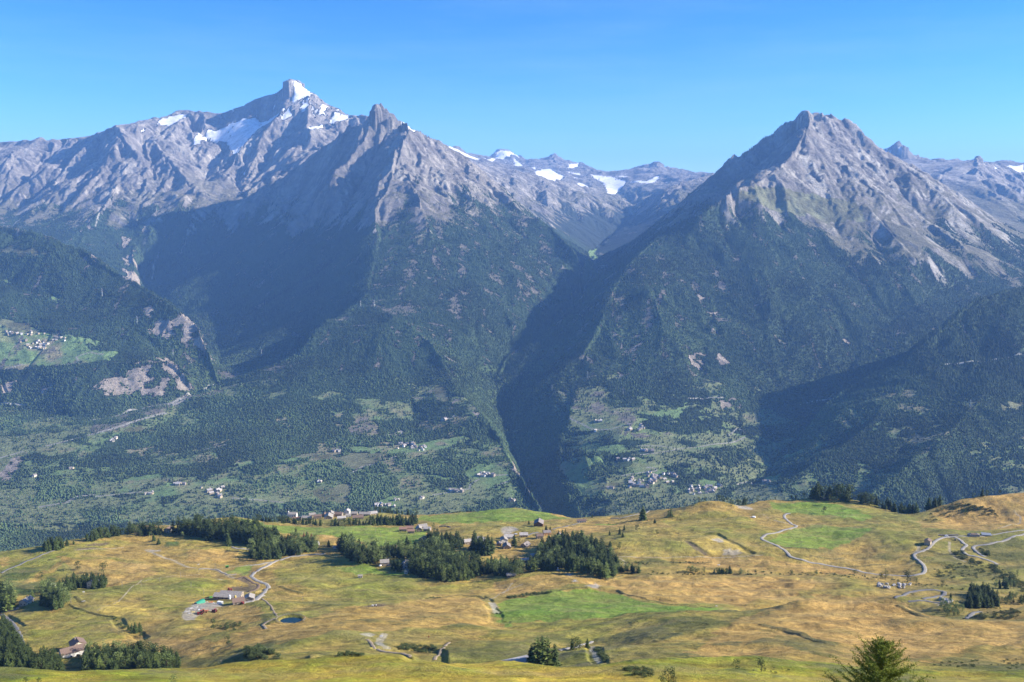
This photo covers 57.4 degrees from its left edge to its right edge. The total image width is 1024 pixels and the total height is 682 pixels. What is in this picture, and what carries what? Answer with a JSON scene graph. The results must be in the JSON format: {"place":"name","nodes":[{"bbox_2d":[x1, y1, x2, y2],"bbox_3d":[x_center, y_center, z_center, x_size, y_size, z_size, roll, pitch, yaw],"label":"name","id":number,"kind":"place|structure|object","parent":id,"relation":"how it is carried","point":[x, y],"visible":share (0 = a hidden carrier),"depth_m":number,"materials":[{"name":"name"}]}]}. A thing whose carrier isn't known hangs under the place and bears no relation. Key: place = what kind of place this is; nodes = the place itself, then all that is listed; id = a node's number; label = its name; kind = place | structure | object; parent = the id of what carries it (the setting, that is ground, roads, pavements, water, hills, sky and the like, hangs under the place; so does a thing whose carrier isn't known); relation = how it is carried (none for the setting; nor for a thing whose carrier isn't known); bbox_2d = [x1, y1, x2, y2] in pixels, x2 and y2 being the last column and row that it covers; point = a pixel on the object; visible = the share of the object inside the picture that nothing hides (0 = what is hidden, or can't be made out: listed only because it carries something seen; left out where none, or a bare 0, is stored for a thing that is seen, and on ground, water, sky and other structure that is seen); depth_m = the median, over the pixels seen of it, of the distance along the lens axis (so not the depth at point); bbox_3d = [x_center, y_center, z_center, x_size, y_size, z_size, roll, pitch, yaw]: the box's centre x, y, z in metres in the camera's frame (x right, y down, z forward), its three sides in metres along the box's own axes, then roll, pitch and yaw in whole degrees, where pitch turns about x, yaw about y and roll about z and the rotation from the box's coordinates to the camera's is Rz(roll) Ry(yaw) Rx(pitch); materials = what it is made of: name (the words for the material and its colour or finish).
{"place":"outdoors","nodes":[
{"label":"outdoors","id":0,"kind":"place"},
{"bbox_2d":[0,614,24,642],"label":"road","id":1,"kind":"structure","parent":0,"point":[15,625],"depth_m":754.08,"materials":[{"name":"grey asphalt"}]},
{"bbox_2d":[1,550,55,572],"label":"road","id":2,"kind":"structure","parent":0,"point":[25,561],"depth_m":1013.40,"materials":[{"name":"grey asphalt"}]},
{"bbox_2d":[238,577,259,591],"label":"track","id":3,"kind":"structure","parent":0,"point":[252,582],"depth_m":929.42,"materials":[{"name":"grey gravel"}]},
{"bbox_2d":[249,553,324,601],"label":"road","id":4,"kind":"structure","parent":0,"point":[267,585],"depth_m":976.94,"materials":[{"name":"grey asphalt"}]},
{"bbox_2d":[280,617,301,622],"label":"pond water","id":5,"kind":"structure","parent":0,"point":[291,620],"depth_m":669.79,"materials":[{"name":"blue liquid"}]},
{"bbox_2d":[366,639,411,657],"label":"track","id":6,"kind":"structure","parent":0,"point":[370,642],"depth_m":516.99,"materials":[{"name":"grey gravel"}]},
{"bbox_2d":[432,642,450,659],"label":"track","id":7,"kind":"structure","parent":0,"point":[439,652],"depth_m":530.20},
{"bbox_2d":[0,79,1023,547],"bbox_3d":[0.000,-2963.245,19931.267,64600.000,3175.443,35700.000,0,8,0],"label":"mountains","id":8,"kind":"structure","parent":0,"point":[838,181],"depth_m":7343.87,"materials":[{"name":"grey stone"}]},
{"bbox_2d":[0,176,1023,550],"bbox_3d":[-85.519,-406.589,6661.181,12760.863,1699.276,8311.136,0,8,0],"label":"conifer forest","id":9,"kind":"object","parent":8,"relation":"on","point":[946,380],"visible":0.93,"depth_m":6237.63,"materials":[{"name":"green plant"}]},
{"bbox_2d":[0,493,1023,681],"bbox_3d":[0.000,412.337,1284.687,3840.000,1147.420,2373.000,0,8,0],"label":"meadow","id":10,"kind":"structure","parent":0,"point":[803,627],"depth_m":805.03,"materials":[{"name":"green plant"}]},
{"bbox_2d":[2,593,13,612],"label":"larch tree","id":11,"kind":"object","parent":10,"relation":"on","point":[8,606],"visible":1,"depth_m":814.57,"materials":[{"name":"green plant"}]},
{"bbox_2d":[21,654,28,665],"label":"spruce tree","id":12,"kind":"object","parent":10,"relation":"on","point":[24,657],"visible":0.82,"depth_m":600.49,"materials":[{"name":"green plant"}]},
{"bbox_2d":[18,595,34,606],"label":"cottage","id":13,"kind":"structure","parent":10,"relation":"on","point":[29,599],"depth_m":827.79,"materials":[{"name":"beige paint"}]},
{"bbox_2d":[32,657,46,668],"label":"pine tree","id":14,"kind":"object","parent":10,"relation":"on","point":[41,666],"visible":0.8,"depth_m":586.47,"materials":[{"name":"green plant"}]},
{"bbox_2d":[48,594,59,609],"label":"spruce tree","id":15,"kind":"object","parent":10,"relation":"on","point":[54,604],"visible":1,"depth_m":806.01,"materials":[{"name":"green plant"}]},
{"bbox_2d":[56,591,64,607],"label":"spruce tree","id":16,"kind":"object","parent":10,"relation":"on","point":[60,601],"visible":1,"depth_m":809.28,"materials":[{"name":"green plant"}]},
{"bbox_2d":[56,660,65,670],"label":"spruce tree","id":17,"kind":"object","parent":10,"relation":"on","point":[61,667],"visible":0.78,"depth_m":575.58,"materials":[{"name":"green plant"}]},
{"bbox_2d":[61,588,70,603],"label":"birch tree","id":18,"kind":"object","parent":10,"relation":"on","point":[64,592],"visible":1,"depth_m":814.18,"materials":[{"name":"green plant"}]},
{"bbox_2d":[66,579,73,590],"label":"spruce tree","id":19,"kind":"object","parent":10,"relation":"on","point":[69,585],"visible":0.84,"depth_m":878.35,"materials":[{"name":"green plant"}]},
{"bbox_2d":[58,643,84,657],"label":"farmhouse","id":20,"kind":"object","parent":10,"relation":"on","point":[72,651],"visible":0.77,"depth_m":628.37,"materials":[{"name":"white paint"}]},
{"bbox_2d":[68,637,86,646],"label":"farmhouse","id":21,"kind":"object","parent":10,"relation":"on","point":[75,640],"visible":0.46,"depth_m":653.97,"materials":[{"name":"beige paint"}]},
{"bbox_2d":[79,655,87,670],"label":"spruce tree","id":22,"kind":"object","parent":10,"relation":"on","point":[84,661],"visible":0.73,"depth_m":589.80,"materials":[{"name":"green plant"}]},
{"bbox_2d":[87,657,94,669],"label":"spruce tree","id":23,"kind":"object","parent":10,"relation":"on","point":[91,663],"visible":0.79,"depth_m":572.93,"materials":[{"name":"green plant"}]},
{"bbox_2d":[93,655,105,669],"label":"larch tree","id":24,"kind":"object","parent":10,"relation":"on","point":[99,664],"visible":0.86,"depth_m":572.47,"materials":[{"name":"green plant"}]},
{"bbox_2d":[105,658,112,669],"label":"spruce tree","id":25,"kind":"object","parent":10,"relation":"on","point":[108,665],"visible":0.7,"depth_m":568.64,"materials":[{"name":"green plant"}]},
{"bbox_2d":[117,656,132,668],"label":"pine tree","id":26,"kind":"object","parent":10,"relation":"on","point":[126,658],"visible":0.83,"depth_m":569.24,"materials":[{"name":"green plant"}]},
{"bbox_2d":[132,622,137,633],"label":"spruce tree","id":27,"kind":"object","parent":10,"relation":"on","point":[135,629],"visible":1,"depth_m":701.22,"materials":[{"name":"green plant"}]},
{"bbox_2d":[143,655,154,668],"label":"spruce tree","id":28,"kind":"object","parent":10,"relation":"on","point":[148,663],"visible":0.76,"depth_m":543.72,"materials":[{"name":"green plant"}]},
{"bbox_2d":[157,652,174,667],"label":"pine tree","id":29,"kind":"object","parent":10,"relation":"on","point":[166,658],"visible":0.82,"depth_m":536.83,"materials":[{"name":"green plant"}]},
{"bbox_2d":[212,592,243,599],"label":"barn","id":30,"kind":"structure","parent":10,"relation":"on","point":[218,595],"depth_m":841.54,"materials":[{"name":"stone"}]},
{"bbox_2d":[223,527,232,541],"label":"spruce tree","id":31,"kind":"object","parent":10,"relation":"on","point":[226,532],"visible":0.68,"depth_m":1142.43,"materials":[{"name":"green plant"}]},
{"bbox_2d":[225,533,231,546],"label":"spruce tree","id":32,"kind":"object","parent":10,"relation":"on","point":[228,542],"visible":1,"depth_m":1112.65,"materials":[{"name":"green plant"}]},
{"bbox_2d":[220,590,243,593],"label":"barn","id":33,"kind":"structure","parent":10,"relation":"on","point":[228,591],"depth_m":854.59,"materials":[{"name":"stone"}]},
{"bbox_2d":[231,596,244,604],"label":"farmhouse","id":34,"kind":"object","parent":10,"relation":"on","point":[237,601],"visible":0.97,"depth_m":793.07,"materials":[{"name":"stone"}]},
{"bbox_2d":[241,527,247,544],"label":"spruce tree","id":35,"kind":"object","parent":10,"relation":"on","point":[243,536],"visible":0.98,"depth_m":1128.50,"materials":[{"name":"green plant"}]},
{"bbox_2d":[245,593,254,600],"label":"farmhouse","id":36,"kind":"object","parent":10,"relation":"on","point":[249,596],"visible":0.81,"depth_m":813.33,"materials":[{"name":"stone"}]},
{"bbox_2d":[273,549,280,559],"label":"spruce tree","id":37,"kind":"object","parent":10,"relation":"on","point":[276,555],"visible":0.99,"depth_m":1059.48,"materials":[{"name":"green plant"}]},
{"bbox_2d":[287,508,297,517],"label":"church","id":38,"kind":"structure","parent":10,"relation":"on","point":[291,514],"depth_m":1547.39,"materials":[{"name":"white paint"}]},
{"bbox_2d":[324,512,333,518],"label":"village house","id":39,"kind":"structure","parent":10,"relation":"on","point":[328,515],"depth_m":1472.42,"materials":[{"name":"stone"}]},
{"bbox_2d":[352,514,363,518],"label":"village house","id":40,"kind":"structure","parent":10,"relation":"on","point":[360,516],"depth_m":1428.66,"materials":[{"name":"stone"}]},
{"bbox_2d":[357,549,362,563],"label":"spruce tree","id":41,"kind":"object","parent":10,"relation":"on","point":[359,559],"visible":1,"depth_m":1008.35,"materials":[{"name":"green plant"}]},
{"bbox_2d":[365,548,372,563],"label":"spruce tree","id":42,"kind":"object","parent":10,"relation":"on","point":[369,558],"visible":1,"depth_m":1012.57,"materials":[{"name":"green plant"}]},
{"bbox_2d":[372,546,381,561],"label":"birch tree","id":43,"kind":"object","parent":10,"relation":"on","point":[374,552],"visible":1,"depth_m":1013.56,"materials":[{"name":"green plant"}]},
{"bbox_2d":[380,559,388,565],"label":"chalet","id":44,"kind":"object","parent":10,"relation":"on","point":[384,562],"visible":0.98,"depth_m":1003.99,"materials":[{"name":"stone"}]},
{"bbox_2d":[395,545,400,557],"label":"spruce tree","id":45,"kind":"object","parent":10,"relation":"on","point":[398,549],"visible":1,"depth_m":1035.12,"materials":[{"name":"green plant"}]},
{"bbox_2d":[415,566,423,577],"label":"spruce tree","id":46,"kind":"object","parent":10,"relation":"on","point":[420,573],"visible":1,"depth_m":952.84,"materials":[{"name":"green plant"}]},
{"bbox_2d":[424,562,431,577],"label":"larch tree","id":47,"kind":"object","parent":10,"relation":"on","point":[427,573],"visible":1,"depth_m":947.25,"materials":[{"name":"green plant"}]},
{"bbox_2d":[446,565,455,581],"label":"larch tree","id":48,"kind":"object","parent":10,"relation":"on","point":[449,575],"visible":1,"depth_m":930.98,"materials":[{"name":"green plant"}]},
{"bbox_2d":[452,563,458,579],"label":"spruce tree","id":49,"kind":"object","parent":10,"relation":"on","point":[454,569],"visible":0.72,"depth_m":941.78,"materials":[{"name":"green plant"}]},
{"bbox_2d":[476,536,481,552],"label":"spruce tree","id":50,"kind":"object","parent":10,"relation":"on","point":[478,543],"visible":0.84,"depth_m":1080.03,"materials":[{"name":"green plant"}]},
{"bbox_2d":[478,536,492,555],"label":"spruce tree","id":51,"kind":"object","parent":10,"relation":"on","point":[485,548],"visible":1,"depth_m":1070.82,"materials":[{"name":"green plant"}]},
{"bbox_2d":[489,538,494,553],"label":"spruce tree","id":52,"kind":"object","parent":10,"relation":"on","point":[492,546],"visible":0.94,"depth_m":1080.69,"materials":[{"name":"green plant"}]},
{"bbox_2d":[500,535,507,542],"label":"hamlet house","id":53,"kind":"structure","parent":10,"relation":"on","point":[503,538],"depth_m":1146.04,"materials":[{"name":"white paint"}]},
{"bbox_2d":[502,541,510,548],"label":"hamlet house","id":54,"kind":"structure","parent":10,"relation":"on","point":[506,545],"depth_m":1116.69,"materials":[{"name":"stone"}]},
{"bbox_2d":[0,484,1023,668],"bbox_3d":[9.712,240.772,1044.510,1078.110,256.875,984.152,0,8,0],"label":"deep wood","id":55,"kind":"object","parent":10,"relation":"on","point":[12,641],"visible":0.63,"depth_m":1030.61,"materials":[{"name":"green plant"}]},
{"bbox_2d":[510,534,517,546],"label":"spruce tree","id":56,"kind":"object","parent":10,"relation":"on","point":[514,542],"visible":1,"depth_m":1130.82,"materials":[{"name":"green plant"}]},
{"bbox_2d":[501,655,527,662],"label":"farm building","id":57,"kind":"structure","parent":10,"relation":"on","point":[521,659],"depth_m":485.63,"materials":[{"name":"stone"}]},
{"bbox_2d":[515,560,523,574],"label":"birch tree","id":58,"kind":"object","parent":10,"relation":"on","point":[518,567],"visible":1,"depth_m":931.52,"materials":[{"name":"green plant"}]},
{"bbox_2d":[519,531,527,536],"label":"hamlet house","id":59,"kind":"structure","parent":10,"relation":"on","point":[523,534],"depth_m":1176.11,"materials":[{"name":"stone"}]},
{"bbox_2d":[526,644,533,662],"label":"spruce tree","id":60,"kind":"object","parent":10,"relation":"on","point":[529,654],"visible":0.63,"depth_m":483.68,"materials":[{"name":"green plant"}]},
{"bbox_2d":[529,558,538,570],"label":"larch tree","id":61,"kind":"object","parent":10,"relation":"on","point":[534,566],"visible":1,"depth_m":953.13,"materials":[{"name":"green plant"}]},
{"bbox_2d":[529,636,542,663],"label":"larch tree","id":62,"kind":"object","parent":10,"relation":"on","point":[537,648],"visible":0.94,"depth_m":478.82,"materials":[{"name":"green plant"}]},
{"bbox_2d":[534,518,543,526],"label":"hamlet house","id":63,"kind":"structure","parent":10,"relation":"on","point":[538,522],"depth_m":1249.68,"materials":[{"name":"white wood"}]},
{"bbox_2d":[535,636,546,664],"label":"spruce tree","id":64,"kind":"object","parent":10,"relation":"on","point":[542,638],"visible":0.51,"depth_m":479.34,"materials":[{"name":"green plant"}]},
{"bbox_2d":[542,557,548,570],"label":"spruce tree","id":65,"kind":"object","parent":10,"relation":"on","point":[547,564],"visible":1,"depth_m":954.52,"materials":[{"name":"green plant"}]},
{"bbox_2d":[538,636,556,666],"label":"larch tree","id":66,"kind":"object","parent":10,"relation":"on","point":[547,657],"visible":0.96,"depth_m":471.98,"materials":[{"name":"green plant"}]},
{"bbox_2d":[74,501,1023,677],"bbox_3d":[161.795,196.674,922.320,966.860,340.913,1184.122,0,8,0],"label":"juniper scrub","id":67,"kind":"object","parent":10,"relation":"on","point":[256,650],"visible":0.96,"depth_m":674.89,"materials":[{"name":"green plant"}]},
{"bbox_2d":[546,557,554,570],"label":"spruce tree","id":68,"kind":"object","parent":10,"relation":"on","point":[551,566],"visible":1,"depth_m":953.38,"materials":[{"name":"green plant"}]},
{"bbox_2d":[551,644,561,666],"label":"spruce tree","id":69,"kind":"object","parent":10,"relation":"on","point":[555,654],"visible":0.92,"depth_m":473.57,"materials":[{"name":"green plant"}]},
{"bbox_2d":[567,556,574,571],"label":"spruce tree","id":70,"kind":"object","parent":10,"relation":"on","point":[569,564],"visible":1,"depth_m":949.15,"materials":[{"name":"green plant"}]},
{"bbox_2d":[570,557,576,571],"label":"spruce tree","id":71,"kind":"object","parent":10,"relation":"on","point":[573,567],"visible":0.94,"depth_m":948.08,"materials":[{"name":"green plant"}]},
{"bbox_2d":[569,636,580,650],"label":"pine tree","id":72,"kind":"object","parent":10,"relation":"on","point":[575,639],"visible":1,"depth_m":537.41,"materials":[{"name":"green plant"}]},
{"bbox_2d":[579,558,585,573],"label":"spruce tree","id":73,"kind":"object","parent":10,"relation":"on","point":[582,568],"visible":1,"depth_m":937.27,"materials":[{"name":"green plant"}]},
{"bbox_2d":[604,562,611,577],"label":"larch tree","id":74,"kind":"object","parent":10,"relation":"on","point":[608,570],"visible":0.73,"depth_m":937.03,"materials":[{"name":"green plant"}]},
{"bbox_2d":[637,507,647,520],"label":"spruce tree","id":75,"kind":"object","parent":10,"relation":"on","point":[642,515],"visible":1,"depth_m":1281.55,"materials":[{"name":"green plant"}]},
{"bbox_2d":[662,667,674,681],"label":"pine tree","id":76,"kind":"object","parent":10,"relation":"on","point":[670,673],"visible":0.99,"depth_m":301.64,"materials":[{"name":"green plant"}]},
{"bbox_2d":[755,657,765,670],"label":"pine tree","id":77,"kind":"object","parent":10,"relation":"on","point":[760,663],"visible":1,"depth_m":333.44,"materials":[{"name":"green plant"}]},
{"bbox_2d":[810,483,822,499],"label":"spruce tree","id":78,"kind":"object","parent":10,"relation":"on","point":[817,492],"visible":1,"depth_m":1387.87,"materials":[{"name":"green plant"}]},
{"bbox_2d":[824,489,831,499],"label":"spruce tree","id":79,"kind":"object","parent":10,"relation":"on","point":[827,496],"visible":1,"depth_m":1391.27,"materials":[{"name":"green plant"}]},
{"bbox_2d":[837,484,844,500],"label":"pine tree","id":80,"kind":"object","parent":10,"relation":"on","point":[841,490],"visible":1,"depth_m":1369.71,"materials":[{"name":"green plant"}]},
{"bbox_2d":[843,490,850,501],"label":"spruce tree","id":81,"kind":"object","parent":10,"relation":"on","point":[846,497],"visible":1,"depth_m":1364.50,"materials":[{"name":"green plant"}]},
{"bbox_2d":[845,483,856,498],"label":"pine tree","id":82,"kind":"object","parent":10,"relation":"on","point":[848,487],"visible":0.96,"depth_m":1368.77,"materials":[{"name":"green plant"}]},
{"bbox_2d":[816,633,934,681],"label":"larch tree","id":83,"kind":"object","parent":10,"relation":"on","point":[881,664],"visible":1,"depth_m":82.72,"materials":[{"name":"green plant"}]},
{"bbox_2d":[890,501,897,512],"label":"spruce tree","id":84,"kind":"object","parent":10,"relation":"on","point":[894,508],"visible":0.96,"depth_m":1321.21,"materials":[{"name":"green plant"}]},
{"bbox_2d":[906,503,912,513],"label":"spruce tree","id":85,"kind":"object","parent":10,"relation":"on","point":[909,509],"visible":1,"depth_m":1289.56,"materials":[{"name":"green plant"}]},
{"bbox_2d":[922,497,931,509],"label":"spruce tree","id":86,"kind":"object","parent":10,"relation":"on","point":[927,506],"visible":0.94,"depth_m":1300.87,"materials":[{"name":"green plant"}]},
{"bbox_2d":[924,538,931,544],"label":"stone house","id":87,"kind":"structure","parent":10,"relation":"on","point":[927,541],"depth_m":1081.88,"materials":[{"name":"beige stone"}]},
{"bbox_2d":[931,497,937,508],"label":"spruce tree","id":88,"kind":"object","parent":10,"relation":"on","point":[934,504],"visible":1,"depth_m":1290.89,"materials":[{"name":"green plant"}]},
{"bbox_2d":[966,595,973,608],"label":"spruce tree","id":89,"kind":"object","parent":10,"relation":"on","point":[970,603],"visible":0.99,"depth_m":793.73,"materials":[{"name":"green plant"}]},
{"bbox_2d":[967,533,979,536],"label":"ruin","id":90,"kind":"object","parent":10,"relation":"on","point":[973,534],"visible":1,"depth_m":1116.34,"materials":[{"name":"stone"}]},
{"bbox_2d":[974,595,979,608],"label":"spruce tree","id":91,"kind":"object","parent":10,"relation":"on","point":[977,603],"visible":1,"depth_m":794.59,"materials":[{"name":"green plant"}]},
{"bbox_2d":[983,595,991,607],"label":"spruce tree","id":92,"kind":"object","parent":10,"relation":"on","point":[987,602],"visible":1,"depth_m":797.03,"materials":[{"name":"green plant"}]},
{"bbox_2d":[0,0,1023,172],"label":"sky","id":93,"kind":"structure","parent":0,"point":[604,85],"materials":[{"name":"blue"}]},
{"bbox_2d":[760,513,999,576],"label":"road","id":94,"kind":"structure","parent":0,"point":[924,567],"depth_m":1055.14,"materials":[{"name":"grey asphalt"}]},
{"bbox_2d":[894,589,946,599],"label":"road","id":95,"kind":"structure","parent":0,"point":[944,593],"depth_m":856.40,"materials":[{"name":"grey asphalt"}]},
{"bbox_2d":[962,611,980,618],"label":"road","id":96,"kind":"structure","parent":0,"point":[971,614],"depth_m":758.65,"materials":[{"name":"grey asphalt"}]},
{"bbox_2d":[952,530,1023,536],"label":"track","id":97,"kind":"structure","parent":0,"point":[992,534],"depth_m":1121.85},
{"bbox_2d":[971,533,1023,556],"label":"road","id":98,"kind":"structure","parent":0,"point":[980,554],"depth_m":1078.81,"materials":[{"name":"grey asphalt"}]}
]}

